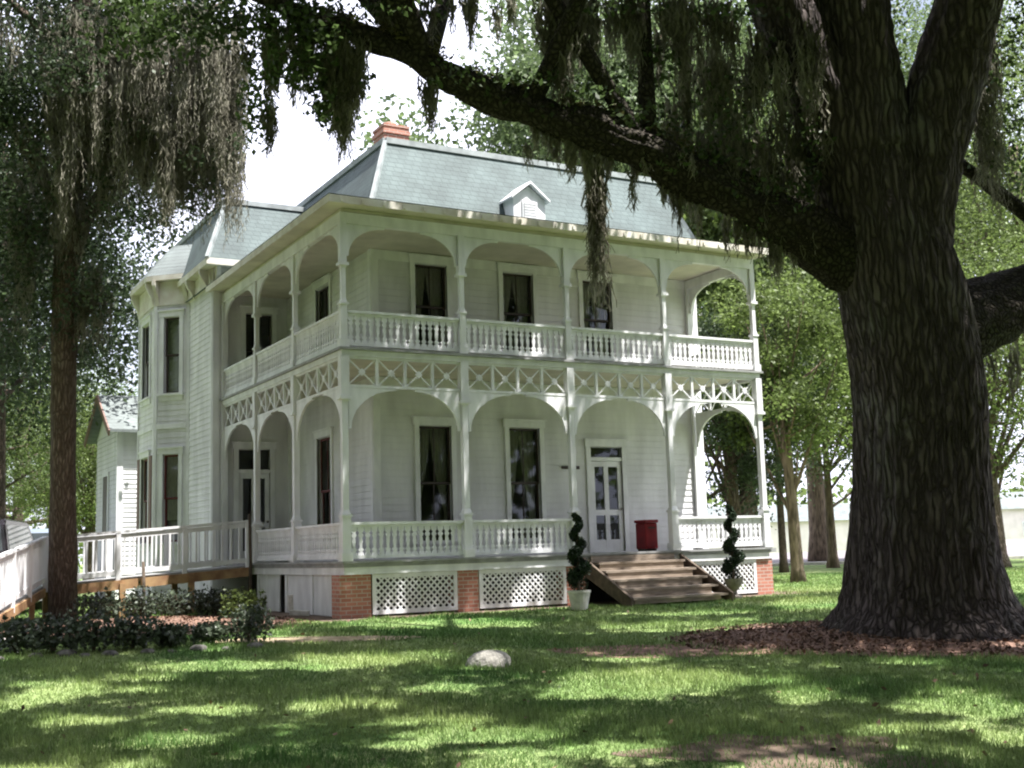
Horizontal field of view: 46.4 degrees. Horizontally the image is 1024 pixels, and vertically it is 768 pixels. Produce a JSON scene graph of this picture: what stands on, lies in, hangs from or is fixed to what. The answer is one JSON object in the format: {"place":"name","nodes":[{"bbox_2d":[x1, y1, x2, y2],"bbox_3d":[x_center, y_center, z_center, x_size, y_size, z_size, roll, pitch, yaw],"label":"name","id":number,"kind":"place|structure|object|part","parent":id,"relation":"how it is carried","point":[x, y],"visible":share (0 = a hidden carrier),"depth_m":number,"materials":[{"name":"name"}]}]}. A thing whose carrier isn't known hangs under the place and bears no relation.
{"place":"outdoors","nodes":[
{"label":"outdoors","id":0,"kind":"place"},
{"bbox_2d":[0,550,1023,767],"bbox_3d":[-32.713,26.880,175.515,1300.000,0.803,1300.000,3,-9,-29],"label":"lawn","id":1,"kind":"structure","parent":0,"point":[1018,563],"depth_m":11.58,"materials":[{"name":"green plant"}]},
{"bbox_2d":[0,519,41,616],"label":"parked car","id":2,"kind":"object","parent":1,"relation":"on","point":[15,533],"visible":0.12,"depth_m":27.35,"materials":[{"name":"paint"}]},
{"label":"rear window","id":3,"kind":"part","parent":2,"relation":"part of","materials":[{"name":"glass"}]},
{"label":"side window","id":4,"kind":"part","parent":2,"relation":"part of","materials":[{"name":"glass"}]},
{"bbox_2d":[0,613,51,653],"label":"shrub","id":5,"kind":"object","parent":1,"relation":"on","point":[12,644],"visible":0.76,"depth_m":15.75,"materials":[{"name":"green plant"}]},
{"bbox_2d":[5,607,90,652],"bbox_3d":[-6.047,3.286,15.959,1.059,0.617,1.057,-4,-8,16],"label":"shrub","id":6,"kind":"object","parent":1,"relation":"on","point":[51,639],"visible":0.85,"depth_m":15.79,"materials":[{"name":"green plant"}]},
{"bbox_2d":[30,529,79,580],"bbox_3d":[-14.594,5.627,36.906,1.924,2.198,4.820,0,-8,-14],"label":"parked car","id":7,"kind":"object","parent":1,"relation":"on","point":[37,533],"visible":0.03,"depth_m":35.17,"materials":[{"name":"white paint"}]},
{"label":"rear window","id":8,"kind":"part","parent":7,"relation":"part of","materials":[{"name":"glass"}]},
{"bbox_2d":[56,649,76,656],"bbox_3d":[-5.771,3.497,15.512,0.256,0.106,0.268,3,-9,-29],"label":"edging stone","id":9,"kind":"object","parent":1,"relation":"on","point":[65,652],"visible":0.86,"depth_m":15.47,"materials":[{"name":"grey stone"}]},
{"bbox_2d":[6,289,135,519],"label":"oak tree","id":10,"kind":"object","parent":1,"relation":"on","point":[17,446],"visible":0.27,"depth_m":46.66,"materials":[{"name":"green plant"}]},
{"bbox_2d":[6,384,136,579],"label":"oak tree","id":11,"kind":"object","parent":1,"relation":"on","point":[85,513],"visible":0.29,"depth_m":51.11,"materials":[{"name":"green plant"}]},
{"bbox_2d":[6,317,137,528],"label":"oak tree","id":12,"kind":"object","parent":1,"relation":"on","point":[18,518],"visible":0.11,"depth_m":59.96,"materials":[{"name":"green plant"}]},
{"bbox_2d":[6,328,137,532],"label":"oak tree","id":13,"kind":"object","parent":1,"relation":"on","point":[79,418],"visible":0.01,"depth_m":85.12,"materials":[{"name":"green plant"}]},
{"bbox_2d":[79,653,91,656],"bbox_3d":[-5.500,3.502,15.407,0.157,0.066,0.169,3,-9,-29],"label":"edging stone","id":14,"kind":"object","parent":1,"relation":"on","point":[84,654],"visible":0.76,"depth_m":15.38,"materials":[{"name":"grey stone"}]},
{"bbox_2d":[60,608,130,651],"bbox_3d":[-5.594,3.305,15.993,0.879,0.601,1.030,3,-9,-29],"label":"shrub","id":15,"kind":"object","parent":1,"relation":"on","point":[96,636],"visible":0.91,"depth_m":15.89,"materials":[{"name":"green plant"}]},
{"bbox_2d":[101,650,118,655],"bbox_3d":[-5.203,3.496,15.484,0.210,0.088,0.223,3,-9,-29],"label":"edging stone","id":16,"kind":"object","parent":1,"relation":"on","point":[110,652],"visible":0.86,"depth_m":15.45,"materials":[{"name":"grey stone"}]},
{"bbox_2d":[84,395,137,599],"bbox_3d":[-11.421,3.733,40.047,4.935,6.620,4.349,3,-9,-29],"label":"annex","id":17,"kind":"object","parent":1,"relation":"on","point":[115,417],"visible":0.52,"depth_m":38.15,"materials":[{"name":"white"}]},
{"bbox_2d":[101,472,108,544],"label":"window","id":18,"kind":"structure","parent":17,"relation":"in","point":[105,477],"depth_m":38.89,"materials":[{"name":"white paint"}]},
{"bbox_2d":[0,0,246,518],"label":"oak tree","id":19,"kind":"object","parent":1,"relation":"on","point":[6,392],"visible":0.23,"depth_m":40.57,"materials":[{"name":"green plant"}]},
{"bbox_2d":[0,520,248,623],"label":"access ramp","id":20,"kind":"structure","parent":1,"relation":"on","point":[23,577],"depth_m":25.49,"materials":[{"name":"grey paint"}]},
{"bbox_2d":[99,609,165,649],"bbox_3d":[-5.128,3.330,16.197,0.874,0.556,0.966,3,-9,-29],"label":"shrub","id":21,"kind":"object","parent":1,"relation":"on","point":[139,628],"visible":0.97,"depth_m":16.10,"materials":[{"name":"green plant"}]},
{"bbox_2d":[142,562,145,603],"bbox_3d":[-7.809,4.371,25.322,0.083,1.202,0.080,3,-9,-29],"label":"wooden stake","id":22,"kind":"object","parent":1,"relation":"on","point":[143,575],"visible":0.55,"depth_m":25.34,"materials":[{"name":"brown wood"}]},
{"bbox_2d":[140,648,154,653],"bbox_3d":[-4.782,3.522,15.721,0.191,0.080,0.203,3,-9,-29],"label":"edging stone","id":23,"kind":"object","parent":1,"relation":"on","point":[146,651],"visible":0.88,"depth_m":15.69,"materials":[{"name":"grey stone"}]},
{"bbox_2d":[41,616,296,637],"bbox_3d":[-6.873,4.283,21.339,6.056,0.126,6.864,3,-9,-29],"label":"mulch bed","id":24,"kind":"object","parent":1,"relation":"on","point":[201,618],"visible":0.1,"depth_m":21.22,"materials":[{"name":"brown wood"}]},
{"bbox_2d":[70,586,135,618],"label":"shrub","id":25,"kind":"object","parent":24,"relation":"on","point":[98,602],"visible":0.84,"depth_m":23.41,"materials":[{"name":"green plant"}]},
{"bbox_2d":[109,581,172,616],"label":"shrub","id":26,"kind":"object","parent":24,"relation":"on","point":[142,608],"visible":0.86,"depth_m":23.66,"materials":[{"name":"green plant"}]},
{"bbox_2d":[0,0,351,620],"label":"mossy tree","id":27,"kind":"object","parent":24,"relation":"on","point":[63,548],"visible":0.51,"depth_m":23.69,"materials":[{"name":"green plant"}]},
{"bbox_2d":[0,0,251,361],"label":"moss curtain","id":28,"kind":"object","parent":27,"relation":"hanging from","point":[200,105],"visible":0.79,"depth_m":22.70,"materials":[{"name":"green plant"}]},
{"bbox_2d":[147,111,179,246],"bbox_3d":[-6.545,-3.846,22.176,0.514,2.595,0.737,-9,-11,42],"label":"hanging moss","id":29,"kind":"object","parent":27,"relation":"hanging from","point":[166,160],"visible":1,"depth_m":22.26,"materials":[{"name":"green plant"}]},
{"bbox_2d":[154,587,210,617],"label":"shrub","id":30,"kind":"object","parent":24,"relation":"on","point":[178,602],"visible":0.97,"depth_m":23.86,"materials":[{"name":"green plant"}]},
{"bbox_2d":[190,583,238,615],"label":"shrub","id":31,"kind":"object","parent":24,"relation":"on","point":[214,604],"visible":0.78,"depth_m":24.01,"materials":[{"name":"green plant"}]},
{"bbox_2d":[219,586,266,617],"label":"shrub","id":32,"kind":"object","parent":24,"relation":"on","point":[248,599],"visible":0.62,"depth_m":22.31,"materials":[{"name":"green plant"}]},
{"bbox_2d":[149,621,195,647],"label":"shrub","id":33,"kind":"object","parent":1,"relation":"on","point":[171,634],"visible":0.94,"depth_m":16.29,"materials":[{"name":"green plant"}]},
{"bbox_2d":[189,645,207,650],"bbox_3d":[-4.185,3.543,16.018,0.232,0.096,0.245,3,-9,-29],"label":"edging stone","id":34,"kind":"object","parent":1,"relation":"on","point":[196,647],"visible":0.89,"depth_m":15.98,"materials":[{"name":"grey stone"}]},
{"bbox_2d":[190,619,229,644],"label":"shrub","id":35,"kind":"object","parent":1,"relation":"on","point":[205,631],"visible":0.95,"depth_m":16.70,"materials":[{"name":"green plant"}]},
{"bbox_2d":[247,642,263,648],"bbox_3d":[-3.482,3.569,16.276,0.234,0.097,0.247,3,-9,-29],"label":"edging stone","id":36,"kind":"object","parent":1,"relation":"on","point":[254,644],"visible":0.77,"depth_m":16.23,"materials":[{"name":"grey stone"}]},
{"bbox_2d":[196,636,421,642],"bbox_3d":[-3.045,3.728,17.441,3.616,0.076,0.906,0,-8,-11],"label":"sandy strip","id":37,"kind":"object","parent":1,"relation":"on","point":[315,638],"visible":0.71,"depth_m":17.52,"materials":[{"name":"soil"}]},
{"bbox_2d":[216,600,279,642],"bbox_3d":[-3.720,3.390,17.028,0.793,0.613,0.813,-4,-8,14],"label":"shrub","id":38,"kind":"object","parent":37,"relation":"on","point":[248,625],"visible":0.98,"depth_m":16.93,"materials":[{"name":"green plant"}]},
{"bbox_2d":[130,121,775,618],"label":"house","id":39,"kind":"structure","parent":1,"relation":"on","point":[392,369],"depth_m":26.78,"materials":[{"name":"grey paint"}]},
{"bbox_2d":[136,449,150,550],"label":"window","id":40,"kind":"structure","parent":39,"relation":"in","point":[144,454],"depth_m":32.42,"materials":[{"name":"white paint"}]},
{"bbox_2d":[138,314,151,407],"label":"window","id":41,"kind":"structure","parent":39,"relation":"in","point":[145,401],"depth_m":32.82,"materials":[{"name":"white paint"}]},
{"bbox_2d":[156,446,183,549],"bbox_3d":[-8.877,2.972,31.119,0.780,2.665,0.245,-4,-8,15],"label":"window","id":42,"kind":"structure","parent":39,"relation":"in","point":[173,464],"depth_m":31.20,"materials":[{"name":"white paint"}]},
{"bbox_2d":[157,308,184,400],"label":"window","id":43,"kind":"structure","parent":39,"relation":"in","point":[180,312],"depth_m":31.61,"materials":[{"name":"white paint"}]},
{"bbox_2d":[231,441,277,562],"bbox_3d":[-6.368,2.913,29.479,1.140,2.980,0.220,3,-9,-29],"label":"door","id":44,"kind":"structure","parent":39,"relation":"in","point":[239,474],"depth_m":29.47,"materials":[{"name":"white paint"}]},
{"bbox_2d":[239,305,278,380],"bbox_3d":[-6.377,-0.832,30.054,1.000,2.255,0.235,3,-9,-29],"label":"window","id":45,"kind":"structure","parent":39,"relation":"in","point":[244,309],"depth_m":30.04,"materials":[{"name":"white paint"}]},
{"bbox_2d":[311,273,331,348],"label":"window","id":46,"kind":"structure","parent":39,"relation":"in","point":[326,279],"depth_m":28.41,"materials":[{"name":"white paint"}]},
{"bbox_2d":[312,426,333,552],"bbox_3d":[-4.239,2.473,27.668,0.389,2.865,1.220,3,-9,-29],"label":"window","id":47,"kind":"structure","parent":39,"relation":"in","point":[328,431],"depth_m":27.91,"materials":[{"name":"white paint"}]},
{"bbox_2d":[408,253,455,352],"bbox_3d":[-1.828,-1.692,26.382,1.100,2.275,0.387,3,-9,-29],"label":"window","id":48,"kind":"structure","parent":39,"relation":"in","point":[418,274],"depth_m":26.52,"materials":[{"name":"white paint"}]},
{"bbox_2d":[411,416,457,549],"bbox_3d":[-1.689,2.145,25.864,1.090,2.865,0.389,3,-9,-29],"label":"window","id":49,"kind":"structure","parent":39,"relation":"in","point":[421,433],"depth_m":26.00,"materials":[{"name":"white paint"}]},
{"bbox_2d":[496,262,542,357],"bbox_3d":[0.099,-1.602,27.461,1.120,2.275,0.389,3,-9,-29],"label":"window","id":50,"kind":"structure","parent":39,"relation":"in","point":[519,286],"depth_m":27.60,"materials":[{"name":"white paint"}]},
{"bbox_2d":[502,418,549,547],"bbox_3d":[0.256,2.236,26.951,1.110,2.865,0.387,3,-9,-29],"label":"window","id":51,"kind":"structure","parent":39,"relation":"in","point":[525,436],"depth_m":27.10,"materials":[{"name":"white paint"}]},
{"bbox_2d":[576,270,620,362],"bbox_3d":[1.992,-1.514,28.518,1.140,2.275,0.386,3,-9,-29],"label":"window","id":52,"kind":"structure","parent":39,"relation":"in","point":[599,320],"depth_m":28.66,"materials":[{"name":"white paint"}]},
{"bbox_2d":[583,438,629,552],"bbox_3d":[2.215,2.605,27.918,1.220,2.640,0.220,3,-9,-29],"label":"door","id":53,"kind":"structure","parent":39,"relation":"in","point":[607,545],"depth_m":27.91,"materials":[{"name":"white paint"}]},
{"bbox_2d":[634,520,657,550],"bbox_3d":[2.946,3.312,26.123,0.370,0.676,0.430,3,-9,-29],"label":"red bin","id":54,"kind":"object","parent":39,"relation":"on","point":[646,536],"visible":0.98,"depth_m":25.98,"materials":[{"name":"paint"}]},
{"bbox_2d":[352,87,561,161],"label":"oak tree","id":55,"kind":"object","parent":1,"relation":"on","point":[367,136],"visible":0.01,"depth_m":45.94,"materials":[{"name":"green plant"}]},
{"bbox_2d":[465,650,510,668],"bbox_3d":[-0.253,3.275,14.198,0.558,0.225,0.553,3,-9,-29],"label":"boulder","id":56,"kind":"object","parent":1,"relation":"on","point":[489,658],"visible":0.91,"depth_m":14.03,"materials":[{"name":"grey stone"}]},
{"bbox_2d":[0,602,1023,767],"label":"fallen leaves","id":57,"kind":"object","parent":1,"relation":"on","point":[816,623],"visible":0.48,"depth_m":15.67,"materials":[{"name":"brown plant"}]},
{"bbox_2d":[6,402,1023,569],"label":"distant wood","id":58,"kind":"object","parent":1,"relation":"on","point":[801,495],"visible":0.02,"depth_m":163.54,"materials":[{"name":"green plant"}]},
{"bbox_2d":[228,591,807,621],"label":"foundation soil","id":59,"kind":"structure","parent":1,"relation":"on","point":[314,617],"depth_m":23.42,"materials":[{"name":"brown soil"}]},
{"bbox_2d":[248,514,251,595],"bbox_3d":[-5.632,3.877,25.698,0.083,2.151,0.080,3,-9,-29],"label":"wooden stake","id":60,"kind":"object","parent":59,"relation":"on","point":[250,551],"visible":0.76,"depth_m":25.71,"materials":[{"name":"brown wood"}]},
{"bbox_2d":[287,595,309,615],"bbox_3d":[-4.154,4.300,23.207,0.444,0.419,0.130,-2,-8,2],"label":"downspout elbow","id":61,"kind":"object","parent":59,"relation":"on","point":[295,612],"visible":1,"depth_m":23.14,"materials":[{"name":"white metal"}]},
{"bbox_2d":[75,0,1023,641],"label":"live oak","id":62,"kind":"object","parent":1,"relation":"on","point":[927,326],"visible":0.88,"depth_m":16.22,"materials":[{"name":"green plant"}]},
{"bbox_2d":[258,102,279,164],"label":"hanging moss","id":63,"kind":"object","parent":62,"relation":"hanging from","point":[271,128],"visible":0.98,"depth_m":14.75,"materials":[{"name":"plant"}]},
{"bbox_2d":[319,52,369,168],"bbox_3d":[-2.113,-3.431,14.944,0.695,1.578,0.428,-1,-8,-7],"label":"hanging moss","id":64,"kind":"object","parent":62,"relation":"hanging from","point":[342,130],"visible":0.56,"depth_m":14.84,"materials":[{"name":"green plant"}]},
{"bbox_2d":[376,5,396,33],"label":"hanging moss","id":65,"kind":"object","parent":62,"relation":"hanging from","point":[384,14],"visible":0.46,"depth_m":15.02,"materials":[{"name":"green plant"}]},
{"bbox_2d":[416,75,441,137],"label":"hanging moss","id":66,"kind":"object","parent":62,"relation":"hanging from","point":[429,102],"visible":0.96,"depth_m":15.14,"materials":[{"name":"green plant"}]},
{"bbox_2d":[457,0,481,31],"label":"hanging moss","id":67,"kind":"object","parent":62,"relation":"hanging from","point":[462,6],"visible":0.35,"depth_m":15.36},
{"bbox_2d":[528,0,587,107],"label":"hanging moss","id":68,"kind":"object","parent":62,"relation":"hanging from","point":[544,35],"visible":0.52,"depth_m":15.46,"materials":[{"name":"green plant"}]},
{"bbox_2d":[559,138,578,184],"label":"hanging moss","id":69,"kind":"object","parent":62,"relation":"hanging from","point":[569,155],"visible":1,"depth_m":15.66,"materials":[{"name":"green plant"}]},
{"bbox_2d":[580,149,616,316],"bbox_3d":[1.127,-2.009,15.681,0.435,2.427,0.418,-2,-8,5],"label":"hanging moss","id":70,"kind":"object","parent":62,"relation":"hanging from","point":[596,190],"visible":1,"depth_m":15.67,"materials":[{"name":"green plant"}]},
{"bbox_2d":[231,0,1023,416],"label":"limb moss","id":71,"kind":"object","parent":62,"relation":"attached to","point":[719,34],"visible":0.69,"depth_m":16.20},
{"bbox_2d":[566,512,592,610],"bbox_3d":[1.241,3.334,22.527,0.515,1.832,0.570,3,-9,-29],"label":"topiary","id":72,"kind":"object","parent":1,"relation":"on","point":[578,598],"visible":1,"depth_m":22.42,"materials":[{"name":"green plant"}]},
{"bbox_2d":[462,0,714,166],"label":"oak tree","id":73,"kind":"object","parent":1,"relation":"on","point":[515,65],"visible":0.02,"depth_m":55.22,"materials":[{"name":"green plant"}]},
{"bbox_2d":[439,0,837,373],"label":"oak tree","id":74,"kind":"object","parent":1,"relation":"on","point":[514,128],"visible":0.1,"depth_m":45.59,"materials":[{"name":"green plant"}]},
{"bbox_2d":[547,644,754,657],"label":"bare soil","id":75,"kind":"structure","parent":1,"relation":"on","point":[660,649],"depth_m":15.45,"materials":[{"name":"brown soil"}]},
{"bbox_2d":[563,33,851,547],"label":"oak tree","id":76,"kind":"object","parent":1,"relation":"on","point":[708,234],"visible":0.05,"depth_m":42.67,"materials":[{"name":"green plant"}]},
{"bbox_2d":[720,503,745,598],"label":"topiary","id":77,"kind":"object","parent":1,"relation":"on","point":[733,581],"visible":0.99,"depth_m":25.07,"materials":[{"name":"green plant"}]},
{"bbox_2d":[696,292,831,580],"bbox_3d":[6.804,1.673,36.509,6.189,8.821,6.005,3,-9,-29],"label":"dark tree","id":78,"kind":"object","parent":1,"relation":"on","point":[732,478],"visible":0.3,"depth_m":35.84,"materials":[{"name":"green plant"}]},
{"bbox_2d":[699,257,852,582],"bbox_3d":[8.070,0.884,34.540,5.622,9.783,5.461,3,-9,-29],"label":"drooping tree","id":79,"kind":"object","parent":1,"relation":"on","point":[782,382],"visible":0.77,"depth_m":33.81,"materials":[{"name":"green plant"}]},
{"bbox_2d":[707,503,849,551],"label":"building","id":80,"kind":"structure","parent":1,"relation":"on","point":[841,513],"depth_m":128.30,"materials":[{"name":"grey paint"}]},
{"bbox_2d":[705,289,852,567],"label":"oak tree","id":81,"kind":"object","parent":1,"relation":"on","point":[832,558],"visible":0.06,"depth_m":49.94,"materials":[{"name":"green plant"}]},
{"bbox_2d":[611,734,962,767],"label":"bare soil","id":82,"kind":"structure","parent":1,"relation":"on","point":[743,753],"depth_m":8.68,"materials":[{"name":"brown soil"}]},
{"bbox_2d":[765,299,817,572],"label":"thin tree","id":83,"kind":"object","parent":1,"relation":"on","point":[783,564],"visible":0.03,"depth_m":44.95,"materials":[{"name":"brown plant"}]},
{"bbox_2d":[673,622,1023,656],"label":"leaf litter","id":84,"kind":"object","parent":1,"relation":"on","point":[956,650],"visible":0.19,"depth_m":15.48,"materials":[{"name":"brown plant"}]},
{"bbox_2d":[772,555,1023,565],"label":"kerb","id":85,"kind":"structure","parent":1,"relation":"on","point":[842,562],"depth_m":56.69,"materials":[{"name":"concrete"}]},
{"bbox_2d":[801,215,1023,567],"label":"oak tree","id":86,"kind":"object","parent":1,"relation":"on","point":[997,406],"visible":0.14,"depth_m":41.77,"materials":[{"name":"green plant"}]},
{"bbox_2d":[831,0,1023,411],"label":"oak tree","id":87,"kind":"object","parent":1,"relation":"on","point":[970,223],"visible":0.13,"depth_m":49.67,"materials":[{"name":"green plant"}]},
{"bbox_2d":[999,492,1023,544],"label":"building","id":88,"kind":"structure","parent":1,"relation":"on","point":[1012,507],"depth_m":126.38,"materials":[{"name":"grey paint"}]},
{"bbox_2d":[2,0,1023,563],"label":"sky","id":89,"kind":"structure","parent":0,"point":[301,164],"materials":[{"name":"white"}]},
{"bbox_2d":[769,545,1023,562],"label":"street","id":90,"kind":"structure","parent":0,"point":[1015,550],"depth_m":83.38,"materials":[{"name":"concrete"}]},
{"bbox_2d":[698,0,1005,561],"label":"oak tree","id":91,"kind":"object","parent":90,"relation":"on","point":[817,546],"depth_m":63.87,"materials":[{"name":"green plant"}]},
{"bbox_2d":[764,179,1023,473],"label":"oak tree","id":92,"kind":"object","parent":90,"relation":"on","point":[986,372],"depth_m":59.45,"materials":[{"name":"green plant"}]},
{"bbox_2d":[788,0,1023,369],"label":"oak tree","id":93,"kind":"object","parent":90,"relation":"on","point":[915,26],"visible":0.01,"depth_m":60.18,"materials":[{"name":"green plant"}]}
]}

